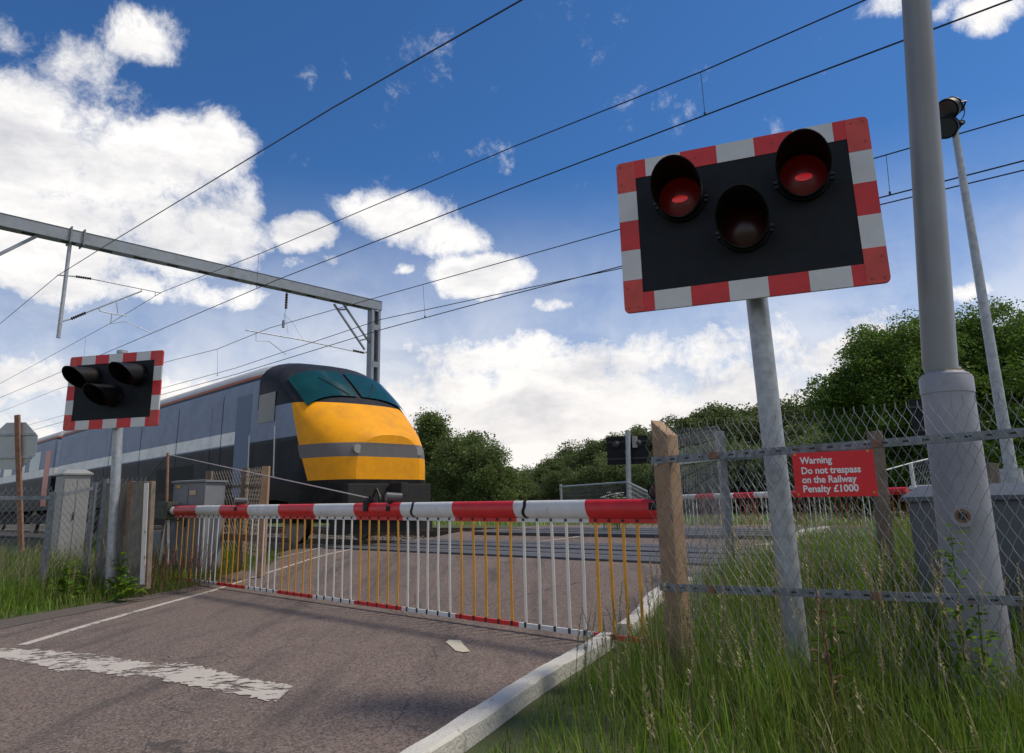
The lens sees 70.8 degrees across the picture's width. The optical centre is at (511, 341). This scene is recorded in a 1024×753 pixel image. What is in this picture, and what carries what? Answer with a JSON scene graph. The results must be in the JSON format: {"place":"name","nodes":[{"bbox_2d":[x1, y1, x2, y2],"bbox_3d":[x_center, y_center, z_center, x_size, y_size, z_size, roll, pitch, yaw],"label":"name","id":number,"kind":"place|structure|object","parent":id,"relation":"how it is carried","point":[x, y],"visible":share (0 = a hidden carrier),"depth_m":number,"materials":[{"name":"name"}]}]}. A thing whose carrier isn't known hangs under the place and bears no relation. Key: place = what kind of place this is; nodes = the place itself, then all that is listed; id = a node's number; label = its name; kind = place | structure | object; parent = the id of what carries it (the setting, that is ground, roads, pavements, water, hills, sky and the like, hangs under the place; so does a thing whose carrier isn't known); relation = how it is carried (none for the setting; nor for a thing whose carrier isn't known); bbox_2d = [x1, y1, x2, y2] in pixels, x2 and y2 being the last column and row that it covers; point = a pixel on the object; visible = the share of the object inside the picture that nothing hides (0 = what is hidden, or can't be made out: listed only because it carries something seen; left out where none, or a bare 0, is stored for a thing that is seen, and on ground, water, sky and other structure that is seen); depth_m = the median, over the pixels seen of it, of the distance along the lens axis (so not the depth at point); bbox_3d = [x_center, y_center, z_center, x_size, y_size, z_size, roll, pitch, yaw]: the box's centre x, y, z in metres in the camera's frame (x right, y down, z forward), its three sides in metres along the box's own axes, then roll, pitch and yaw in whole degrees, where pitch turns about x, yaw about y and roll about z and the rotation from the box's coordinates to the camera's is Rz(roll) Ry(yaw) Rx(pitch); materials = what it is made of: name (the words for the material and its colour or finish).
{"place":"outdoors","nodes":[
{"label":"outdoors","id":0,"kind":"place"},
{"bbox_2d":[0,540,281,618],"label":"verge grass","id":1,"kind":"structure","parent":0,"point":[32,598],"depth_m":9.39,"materials":[{"name":"plant"}]},
{"bbox_2d":[0,512,904,752],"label":"road","id":2,"kind":"structure","parent":0,"point":[362,679],"depth_m":5.13,"materials":[{"name":"asphalt"}]},
{"bbox_2d":[0,648,291,701],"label":"stop line","id":3,"kind":"object","parent":2,"relation":"on","point":[188,675],"visible":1,"depth_m":4.66,"materials":[{"name":"paint"}]},
{"bbox_2d":[18,549,349,644],"bbox_3d":[-2.341,3.093,9.649,6.361,0.340,5.735,5,-14,-26],"label":"edge line","id":4,"kind":"object","parent":2,"relation":"on","point":[56,634],"visible":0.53,"depth_m":7.43,"materials":[{"name":"paint"}]},
{"bbox_2d":[446,640,468,651],"bbox_3d":[-0.404,2.226,5.278,0.117,0.001,0.518,1,-13,-13],"label":"paint patch","id":5,"kind":"object","parent":2,"relation":"on","point":[456,645],"visible":1,"depth_m":5.27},
{"bbox_2d":[320,539,913,574],"bbox_3d":[0.947,3.023,10.397,2.700,0.060,9.570,11,-18,-44],"label":"crossing panel strip","id":6,"kind":"object","parent":2,"relation":"on","point":[589,548],"visible":0.41,"depth_m":10.50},
{"bbox_2d":[474,527,911,539],"bbox_3d":[3.526,3.437,12.949,2.700,0.060,9.570,11,-18,-44],"label":"crossing panel strip","id":7,"kind":"object","parent":2,"relation":"on","point":[590,532],"visible":0.41,"depth_m":13.51,"materials":[{"name":"concrete"}]},
{"bbox_2d":[0,508,1023,752],"bbox_3d":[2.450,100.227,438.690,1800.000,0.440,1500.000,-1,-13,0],"label":"ground","id":8,"kind":"structure","parent":0,"point":[502,730],"depth_m":3.50,"materials":[{"name":"plant"}]},
{"bbox_2d":[0,415,37,551],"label":"octagonal sign","id":9,"kind":"object","parent":8,"relation":"on","point":[18,442],"visible":0.98,"depth_m":11.97,"materials":[{"name":"metal"}]},
{"bbox_2d":[0,480,98,594],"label":"chain link fence","id":10,"kind":"object","parent":8,"relation":"on","point":[50,508],"visible":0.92,"depth_m":9.55,"materials":[{"name":"metal"}]},
{"bbox_2d":[44,560,88,598],"bbox_3d":[-5.330,2.888,8.629,0.473,0.538,0.352,4,-14,-23],"label":"weed plant","id":11,"kind":"object","parent":8,"relation":"on","point":[67,582],"visible":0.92,"depth_m":8.63,"materials":[{"name":"green plant"}]},
{"bbox_2d":[49,469,93,564],"bbox_3d":[-7.742,3.076,12.597,0.560,1.640,0.476,-13,-17,42],"label":"signal cabinet","id":12,"kind":"object","parent":8,"relation":"on","point":[65,478],"visible":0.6,"depth_m":12.44,"materials":[{"name":"metal"}]},
{"bbox_2d":[0,537,215,606],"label":"seeding grass","id":13,"kind":"structure","parent":8,"relation":"on","point":[76,565],"depth_m":9.24,"materials":[{"name":"plant"}]},
{"bbox_2d":[62,350,163,593],"bbox_3d":[-5.459,1.927,9.461,1.500,3.790,0.678,-4,-13,13],"label":"crossing signal","id":14,"kind":"object","parent":8,"relation":"on","point":[119,391],"visible":0.99,"depth_m":9.77,"materials":[{"name":"metal"}]},
{"bbox_2d":[96,552,137,599],"bbox_3d":[-4.860,2.916,8.920,0.433,0.590,0.396,-4,-13,11],"label":"weed plant","id":15,"kind":"object","parent":8,"relation":"on","point":[112,583],"visible":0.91,"depth_m":8.93,"materials":[{"name":"green plant"}]},
{"bbox_2d":[0,573,235,628],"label":"gravel edge","id":16,"kind":"object","parent":8,"relation":"on","point":[9,622],"visible":0.84,"depth_m":7.85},
{"bbox_2d":[138,481,155,588],"bbox_3d":[-4.590,2.423,9.053,0.156,1.316,0.131,-1,-13,0],"label":"leaning post","id":17,"kind":"object","parent":16,"relation":"on","point":[147,528],"visible":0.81,"depth_m":9.02,"materials":[{"name":"white paint"}]},
{"bbox_2d":[90,477,146,584],"bbox_3d":[-5.636,2.715,10.333,0.080,1.542,0.762,-7,-14,24],"label":"chain link fence","id":18,"kind":"object","parent":8,"relation":"on","point":[101,508],"visible":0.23,"depth_m":10.09,"materials":[{"name":"metal"}]},
{"bbox_2d":[97,481,143,586],"bbox_3d":[-5.186,2.571,9.663,1.187,1.367,0.134,-10,-15,33],"label":"panel fence","id":19,"kind":"object","parent":8,"relation":"on","point":[130,513],"visible":0.43,"depth_m":9.61,"materials":[{"name":"wood"}]},
{"bbox_2d":[107,574,149,602],"bbox_3d":[-4.545,2.942,8.484,0.585,0.379,0.405,-1,-13,0],"label":"weed plant","id":20,"kind":"object","parent":8,"relation":"on","point":[127,591],"visible":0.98,"depth_m":8.48,"materials":[{"name":"green plant"}]},
{"bbox_2d":[83,536,272,558],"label":"lineside grass","id":21,"kind":"structure","parent":8,"relation":"on","point":[94,543],"depth_m":13.19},
{"bbox_2d":[136,543,231,596],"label":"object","id":22,"kind":"object","parent":8,"relation":"on","point":[189,569],"visible":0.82,"depth_m":9.41,"materials":[{"name":"plant"}]},
{"bbox_2d":[0,212,381,382],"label":"overhead line portal","id":23,"kind":"object","parent":8,"relation":"on","point":[33,229],"visible":0.73,"depth_m":24.11,"materials":[{"name":"metal"}]},
{"bbox_2d":[56,242,159,337],"bbox_3d":[-12.252,-1.347,21.987,0.109,2.915,2.912,-14,-18,43],"label":"registration assembly","id":24,"kind":"object","parent":23,"relation":"hanging from","point":[63,294],"visible":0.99,"depth_m":21.27,"materials":[{"name":"metal"}]},
{"bbox_2d":[0,0,522,323],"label":"feeder wire","id":25,"kind":"object","parent":24,"relation":"attached to","point":[478,24],"visible":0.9,"depth_m":10.74,"materials":[{"name":"metal"}]},
{"bbox_2d":[0,0,1011,397],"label":"overhead line","id":26,"kind":"object","parent":24,"relation":"hanging from","point":[584,160],"visible":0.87,"depth_m":10.13,"materials":[{"name":"metal"}]},
{"bbox_2d":[246,290,367,354],"bbox_3d":[-7.450,-0.551,26.718,4.962,2.375,0.119,11,-18,-44],"label":"registration assembly","id":27,"kind":"object","parent":23,"relation":"hanging from","point":[286,307],"visible":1,"depth_m":26.14,"materials":[{"name":"metal"}]},
{"bbox_2d":[167,480,228,573],"bbox_3d":[-4.955,2.898,11.336,0.717,1.398,0.480,-7,-14,22],"label":"barrier cabinet","id":28,"kind":"object","parent":8,"relation":"on","point":[196,492],"visible":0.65,"depth_m":11.18,"materials":[{"name":"metal"}]},
{"bbox_2d":[1,528,414,552],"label":"ballast","id":29,"kind":"structure","parent":8,"relation":"on","point":[267,535],"depth_m":24.11,"materials":[{"name":"gravel"}]},
{"bbox_2d":[42,532,436,552],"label":"ballast stones","id":30,"kind":"object","parent":29,"relation":"on","point":[346,537],"visible":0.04,"depth_m":18.34,"materials":[{"name":"gravel"}]},
{"bbox_2d":[5,525,630,538],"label":"railway track","id":31,"kind":"structure","parent":29,"relation":"on","point":[433,532],"depth_m":18.71,"materials":[{"name":"metal"}]},
{"bbox_2d":[205,466,269,576],"bbox_3d":[-4.953,2.953,12.000,0.282,1.583,4.579,10,-17,-40],"label":"timber fence","id":32,"kind":"object","parent":8,"relation":"on","point":[245,486],"visible":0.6,"depth_m":10.88,"materials":[{"name":"brown wood"}]},
{"bbox_2d":[0,529,803,576],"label":"railway track","id":33,"kind":"structure","parent":8,"relation":"on","point":[272,540],"depth_m":15.87,"materials":[{"name":"metal"}]},
{"bbox_2d":[0,431,99,532],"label":"passenger carriage","id":34,"kind":"object","parent":33,"relation":"on","point":[39,469],"visible":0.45,"depth_m":27.66,"materials":[{"name":"metal"}]},
{"bbox_2d":[29,451,41,471],"bbox_3d":[-18.386,4.650,27.808,0.043,0.700,1.550,11,-18,-44],"label":"window","id":35,"kind":"structure","parent":34,"relation":"in","point":[35,461],"depth_m":27.72,"materials":[{"name":"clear glass"}]},
{"bbox_2d":[40,450,51,505],"bbox_3d":[-17.027,5.004,26.350,0.047,2.000,0.750,11,-18,-44],"label":"door","id":36,"kind":"structure","parent":34,"relation":"in","point":[48,453],"depth_m":26.35,"materials":[{"name":"metal"}]},
{"bbox_2d":[57,363,431,543],"bbox_3d":[-8.525,3.392,19.954,2.864,3.910,18.400,11,-18,-44],"label":"driving carriage","id":37,"kind":"object","parent":33,"relation":"on","point":[342,429],"visible":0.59,"depth_m":14.79,"materials":[{"name":"grey metal"}]},
{"bbox_2d":[93,436,107,502],"bbox_3d":[-12.645,3.932,22.097,0.047,2.000,0.950,11,-18,-44],"label":"luggage door","id":38,"kind":"structure","parent":37,"relation":"in","point":[102,441],"depth_m":22.07,"materials":[{"name":"metal"}]},
{"bbox_2d":[191,409,212,479],"bbox_3d":[-7.273,2.619,16.883,0.047,2.000,0.950,11,-18,-44],"label":"luggage door","id":39,"kind":"structure","parent":37,"relation":"in","point":[203,420],"depth_m":16.89,"materials":[{"name":"metal"}]},
{"bbox_2d":[232,394,252,496],"bbox_3d":[-5.770,2.228,15.433,0.052,2.150,0.700,11,-18,-44],"label":"cab door","id":40,"kind":"structure","parent":37,"relation":"in","point":[244,403],"depth_m":15.45,"materials":[{"name":"metal"}]},
{"bbox_2d":[258,391,276,423],"bbox_3d":[-5.046,1.368,14.864,0.041,0.600,0.700,11,-18,-44],"label":"cab window","id":41,"kind":"structure","parent":37,"relation":"in","point":[267,402],"depth_m":14.83,"materials":[{"name":"grey glass"}]},
{"bbox_2d":[146,453,664,645],"bbox_3d":[-2.429,2.021,8.471,0.385,1.963,10.055,11,-18,-44],"label":"crossing barrier","id":42,"kind":"object","parent":8,"relation":"on","point":[621,511],"visible":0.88,"depth_m":6.59,"materials":[{"name":"metal"}]},
{"bbox_2d":[409,407,452,501],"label":"birch tree","id":43,"kind":"object","parent":8,"relation":"on","point":[432,432],"visible":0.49,"depth_m":43.21,"materials":[{"name":"green plant"}]},
{"bbox_2d":[425,428,499,522],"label":"birch tree","id":44,"kind":"object","parent":8,"relation":"on","point":[445,483],"visible":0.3,"depth_m":40.49,"materials":[{"name":"green plant"}]},
{"bbox_2d":[444,440,522,521],"bbox_3d":[-1.358,7.929,39.288,4.135,5.051,4.207,-10,-15,34],"label":"birch tree","id":45,"kind":"object","parent":8,"relation":"on","point":[493,478],"visible":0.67,"depth_m":38.70,"materials":[{"name":"green plant"}]},
{"bbox_2d":[400,632,612,752],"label":"kerb","id":46,"kind":"structure","parent":8,"relation":"on","point":[466,730],"depth_m":3.52,"materials":[{"name":"concrete"}]},
{"bbox_2d":[503,463,537,500],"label":"tree","id":47,"kind":"object","parent":8,"relation":"on","point":[522,496],"visible":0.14,"depth_m":50.96,"materials":[{"name":"green plant"}]},
{"bbox_2d":[527,483,559,500],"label":"woodland tree","id":48,"kind":"object","parent":8,"relation":"on","point":[541,493],"visible":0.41,"depth_m":56.04,"materials":[{"name":"green plant"}]},
{"bbox_2d":[516,452,577,499],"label":"woodland tree","id":49,"kind":"object","parent":8,"relation":"on","point":[539,472],"visible":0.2,"depth_m":63.32,"materials":[{"name":"green plant"}]},
{"bbox_2d":[540,466,576,499],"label":"woodland tree","id":50,"kind":"object","parent":8,"relation":"on","point":[553,478],"visible":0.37,"depth_m":56.21,"materials":[{"name":"green plant"}]},
{"bbox_2d":[542,449,585,470],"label":"woodland tree","id":51,"kind":"object","parent":8,"relation":"on","point":[557,454],"visible":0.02,"depth_m":65.60,"materials":[{"name":"green plant"}]},
{"bbox_2d":[552,439,593,473],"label":"woodland tree","id":52,"kind":"object","parent":8,"relation":"on","point":[574,461],"visible":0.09,"depth_m":63.19,"materials":[{"name":"green plant"}]},
{"bbox_2d":[554,472,601,499],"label":"woodland tree","id":53,"kind":"object","parent":8,"relation":"on","point":[566,483],"visible":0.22,"depth_m":54.30,"materials":[{"name":"green plant"}]},
{"bbox_2d":[255,510,910,526],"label":"field grass","id":54,"kind":"structure","parent":8,"relation":"on","point":[480,523],"depth_m":21.98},
{"bbox_2d":[569,432,619,465],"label":"woodland tree","id":55,"kind":"object","parent":8,"relation":"on","point":[596,444],"visible":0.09,"depth_m":62.10,"materials":[{"name":"green plant"}]},
{"bbox_2d":[570,451,638,499],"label":"woodland tree","id":56,"kind":"object","parent":8,"relation":"on","point":[603,471],"visible":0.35,"depth_m":52.68,"materials":[{"name":"green plant"}]},
{"bbox_2d":[560,479,651,524],"bbox_3d":[3.239,5.235,23.044,1.018,1.626,7.332,2,-13,-16],"label":"chain link fence","id":57,"kind":"object","parent":8,"relation":"on","point":[628,490],"visible":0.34,"depth_m":23.73,"materials":[{"name":"metal"}]},
{"bbox_2d":[574,445,650,473],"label":"woodland tree","id":58,"kind":"object","parent":8,"relation":"on","point":[588,460],"visible":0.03,"depth_m":61.39,"materials":[{"name":"green plant"}]},
{"bbox_2d":[600,492,625,530],"bbox_3d":[2.107,3.566,14.816,0.498,0.936,0.687,-5,-13,15],"label":"cow parsley","id":59,"kind":"object","parent":8,"relation":"on","point":[616,497],"visible":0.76,"depth_m":14.77,"materials":[{"name":"green plant"}]},
{"bbox_2d":[606,430,648,498],"bbox_3d":[3.821,4.587,23.519,1.363,3.303,0.561,-6,-14,19],"label":"crossing signal","id":60,"kind":"object","parent":8,"relation":"on","point":[627,449],"visible":0.97,"depth_m":23.65,"materials":[{"name":"metal"}]},
{"bbox_2d":[616,464,650,498],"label":"woodland tree","id":61,"kind":"object","parent":8,"relation":"on","point":[622,475],"visible":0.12,"depth_m":50.76,"materials":[{"name":"green plant"}]},
{"bbox_2d":[618,424,652,463],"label":"woodland tree","id":62,"kind":"object","parent":8,"relation":"on","point":[636,431],"visible":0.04,"depth_m":60.54,"materials":[{"name":"green plant"}]},
{"bbox_2d":[616,577,692,635],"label":"kerb","id":63,"kind":"structure","parent":8,"relation":"on","point":[634,615],"depth_m":5.68,"materials":[{"name":"concrete"}]},
{"bbox_2d":[625,445,707,514],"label":"woodland tree","id":64,"kind":"object","parent":8,"relation":"on","point":[643,477],"visible":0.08,"depth_m":46.91,"materials":[{"name":"green plant"}]},
{"bbox_2d":[651,420,693,679],"bbox_3d":[0.959,1.217,4.328,0.138,1.495,0.110,11,-18,-44],"label":"timber corner post","id":65,"kind":"object","parent":8,"relation":"on","point":[671,545],"visible":0.64,"depth_m":4.31,"materials":[{"name":"wood"}]},
{"bbox_2d":[639,407,724,453],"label":"woodland tree","id":66,"kind":"object","parent":8,"relation":"on","point":[680,422],"visible":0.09,"depth_m":55.86,"materials":[{"name":"green plant"}]},
{"bbox_2d":[673,426,734,635],"bbox_3d":[1.602,1.371,5.851,0.094,1.638,3.055,-6,-14,20],"label":"chain link fence","id":67,"kind":"object","parent":8,"relation":"on","point":[724,490],"visible":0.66,"depth_m":6.11,"materials":[{"name":"metal"}]},
{"bbox_2d":[680,461,740,515],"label":"woodland tree","id":68,"kind":"object","parent":8,"relation":"on","point":[696,485],"visible":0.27,"depth_m":44.18,"materials":[{"name":"green plant"}]},
{"bbox_2d":[683,401,761,511],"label":"woodland tree","id":69,"kind":"object","parent":8,"relation":"on","point":[736,420],"visible":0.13,"depth_m":54.12,"materials":[{"name":"green plant"}]},
{"bbox_2d":[691,436,768,514],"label":"woodland tree","id":70,"kind":"object","parent":8,"relation":"on","point":[738,464],"visible":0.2,"depth_m":43.70,"materials":[{"name":"green plant"}]},
{"bbox_2d":[701,403,759,511],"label":"woodland tree","id":71,"kind":"object","parent":8,"relation":"on","point":[723,423],"depth_m":56.09,"materials":[{"name":"green plant"}]},
{"bbox_2d":[704,403,785,504],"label":"woodland tree","id":72,"kind":"object","parent":8,"relation":"on","point":[754,411],"visible":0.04,"depth_m":54.39,"materials":[{"name":"green plant"}]},
{"bbox_2d":[616,117,890,682],"bbox_3d":[1.448,0.438,4.178,1.530,3.507,0.693,-6,-14,21],"label":"crossing signal","id":73,"kind":"object","parent":8,"relation":"on","point":[755,223],"visible":1,"depth_m":4.37,"materials":[{"name":"metal"}]},
{"bbox_2d":[717,398,818,445],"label":"woodland tree","id":74,"kind":"object","parent":8,"relation":"on","point":[738,410],"visible":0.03,"depth_m":52.68,"materials":[{"name":"green plant"}]},
{"bbox_2d":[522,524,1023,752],"bbox_3d":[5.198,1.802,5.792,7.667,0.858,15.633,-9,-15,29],"label":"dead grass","id":75,"kind":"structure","parent":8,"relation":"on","point":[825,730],"depth_m":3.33,"materials":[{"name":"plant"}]},
{"bbox_2d":[737,448,815,512],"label":"woodland tree","id":76,"kind":"object","parent":8,"relation":"on","point":[759,489],"visible":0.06,"depth_m":42.55,"materials":[{"name":"green plant"}]},
{"bbox_2d":[756,399,814,437],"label":"woodland tree","id":77,"kind":"object","parent":8,"relation":"on","point":[791,409],"visible":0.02,"depth_m":52.52,"materials":[{"name":"green plant"}]},
{"bbox_2d":[741,428,843,513],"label":"woodland tree","id":78,"kind":"object","parent":8,"relation":"on","point":[791,479],"visible":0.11,"depth_m":40.53,"materials":[{"name":"green plant"}]},
{"bbox_2d":[682,487,908,527],"bbox_3d":[5.480,3.517,14.810,0.132,0.859,5.416,7,-15,-33],"label":"crossing barrier","id":79,"kind":"object","parent":8,"relation":"on","point":[891,491],"visible":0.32,"depth_m":15.08,"materials":[{"name":"metal"}]},
{"bbox_2d":[780,388,824,424],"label":"woodland tree","id":80,"kind":"object","parent":8,"relation":"on","point":[805,392],"visible":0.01,"depth_m":52.66,"materials":[{"name":"green plant"}]},
{"bbox_2d":[725,431,897,582],"bbox_3d":[2.588,1.594,6.430,0.158,1.413,1.776,5,-14,-25],"label":"chain link fence","id":81,"kind":"object","parent":8,"relation":"on","point":[882,508],"visible":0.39,"depth_m":5.75,"materials":[{"name":"metal"}]},
{"bbox_2d":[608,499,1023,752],"bbox_3d":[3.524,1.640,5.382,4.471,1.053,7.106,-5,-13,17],"label":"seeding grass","id":82,"kind":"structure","parent":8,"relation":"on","point":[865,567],"depth_m":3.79,"materials":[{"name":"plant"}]},
{"bbox_2d":[808,587,850,731],"bbox_3d":[1.370,1.394,3.059,0.121,0.670,0.151,7,-15,-32],"label":"weed plant","id":83,"kind":"object","parent":8,"relation":"on","point":[825,657],"visible":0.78,"depth_m":3.08,"materials":[{"name":"plant"}]},
{"bbox_2d":[644,391,1023,694],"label":"chain link fence","id":84,"kind":"object","parent":8,"relation":"on","point":[995,599],"visible":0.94,"depth_m":3.69,"materials":[{"name":"metal"}]},
{"bbox_2d":[792,449,877,496],"bbox_3d":[1.676,0.690,3.757,0.402,0.235,0.010,-11,-16,35],"label":"warning notice","id":85,"kind":"object","parent":84,"relation":"attached to","point":[836,473],"visible":1,"depth_m":3.75,"materials":[{"name":"metal"}]},
{"bbox_2d":[783,407,892,510],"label":"woodland tree","id":86,"kind":"object","parent":8,"relation":"on","point":[800,431],"visible":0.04,"depth_m":49.64,"materials":[{"name":"green plant"}]},
{"bbox_2d":[808,604,874,700],"bbox_3d":[1.602,1.565,3.525,0.289,0.530,0.315,-7,-14,22],"label":"weed plant","id":87,"kind":"object","parent":8,"relation":"on","point":[831,651],"visible":0.54,"depth_m":3.55,"materials":[{"name":"green plant"}]},
{"bbox_2d":[825,422,905,513],"bbox_3d":[16.442,5.425,33.667,4.927,5.755,5.398,0,-13,-7],"label":"oak tree","id":88,"kind":"object","parent":8,"relation":"on","point":[837,501],"visible":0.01,"depth_m":33.29,"materials":[{"name":"green plant"}]},
{"bbox_2d":[887,458,930,489],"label":"wire gate","id":89,"kind":"structure","parent":8,"relation":"on","point":[913,483],"depth_m":10.80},
{"bbox_2d":[799,295,1023,518],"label":"oak tree","id":90,"kind":"object","parent":8,"relation":"on","point":[968,333],"visible":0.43,"depth_m":25.57,"materials":[{"name":"green plant"}]},
{"bbox_2d":[805,323,1019,518],"bbox_3d":[15.908,3.095,27.995,7.489,7.984,6.835,-12,-17,39],"label":"oak tree","id":91,"kind":"object","parent":8,"relation":"on","point":[827,402],"visible":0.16,"depth_m":27.50,"materials":[{"name":"green plant"}]},
{"bbox_2d":[909,396,981,435],"bbox_3d":[10.517,2.893,17.195,1.490,3.325,0.571,-5,-13,14],"label":"crossing signal","id":92,"kind":"object","parent":8,"relation":"on","point":[918,414],"visible":0.02,"depth_m":17.61,"materials":[{"name":"metal"}]},
{"bbox_2d":[901,0,1019,700],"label":"camera mast","id":93,"kind":"object","parent":8,"relation":"on","point":[945,378],"visible":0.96,"depth_m":3.98,"materials":[{"name":"grey metal"}]},
{"bbox_2d":[923,395,971,554],"bbox_3d":[2.318,0.709,3.871,0.052,0.830,0.171,5,-14,-27],"label":"access door","id":94,"kind":"structure","parent":93,"relation":"in","point":[946,483],"depth_m":3.86,"materials":[{"name":"grey paint"}]},
{"bbox_2d":[900,482,1023,643],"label":"equipment cabinet","id":95,"kind":"object","parent":8,"relation":"on","point":[1013,502],"visible":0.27,"depth_m":4.42,"materials":[{"name":"grey metal"}]},
{"bbox_2d":[932,524,993,696],"bbox_3d":[2.170,1.355,3.523,0.269,0.899,0.271,4,-14,-24],"label":"weed plant","id":96,"kind":"object","parent":8,"relation":"on","point":[968,631],"visible":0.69,"depth_m":3.53,"materials":[{"name":"green plant"}]},
{"bbox_2d":[939,96,1023,482],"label":"floodlight pole","id":97,"kind":"object","parent":8,"relation":"on","point":[951,108],"visible":0.88,"depth_m":7.86,"materials":[{"name":"metal"}]},
{"bbox_2d":[954,592,1013,717],"bbox_3d":[2.150,1.473,3.346,0.257,0.600,0.260,-1,-13,0],"label":"weed plant","id":98,"kind":"object","parent":8,"relation":"on","point":[989,661],"visible":0.55,"depth_m":3.34,"materials":[{"name":"green plant"}]},
{"bbox_2d":[986,462,998,482],"bbox_3d":[5.301,1.826,7.965,0.257,0.960,0.100,-1,-13,0],"label":"timber post","id":99,"kind":"object","parent":8,"relation":"on","point":[991,471],"visible":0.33,"depth_m":8.00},
{"bbox_2d":[964,311,1023,468],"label":"oak tree","id":100,"kind":"object","parent":8,"relation":"on","point":[1010,354],"visible":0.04,"depth_m":24.51,"materials":[{"name":"green plant"}]},
{"bbox_2d":[0,0,1023,473],"label":"sky","id":101,"kind":"structure","parent":0,"point":[113,113],"materials":[{"name":"blue"}]},
{"bbox_2d":[1,114,1023,429],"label":"overhead line","id":102,"kind":"object","parent":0,"point":[571,278],"visible":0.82,"depth_m":18.42,"materials":[{"name":"metal"}]},
{"bbox_2d":[575,574,734,735],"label":"seeding grass","id":103,"kind":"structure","parent":0,"point":[651,641],"depth_m":3.59,"materials":[{"name":"plant"}]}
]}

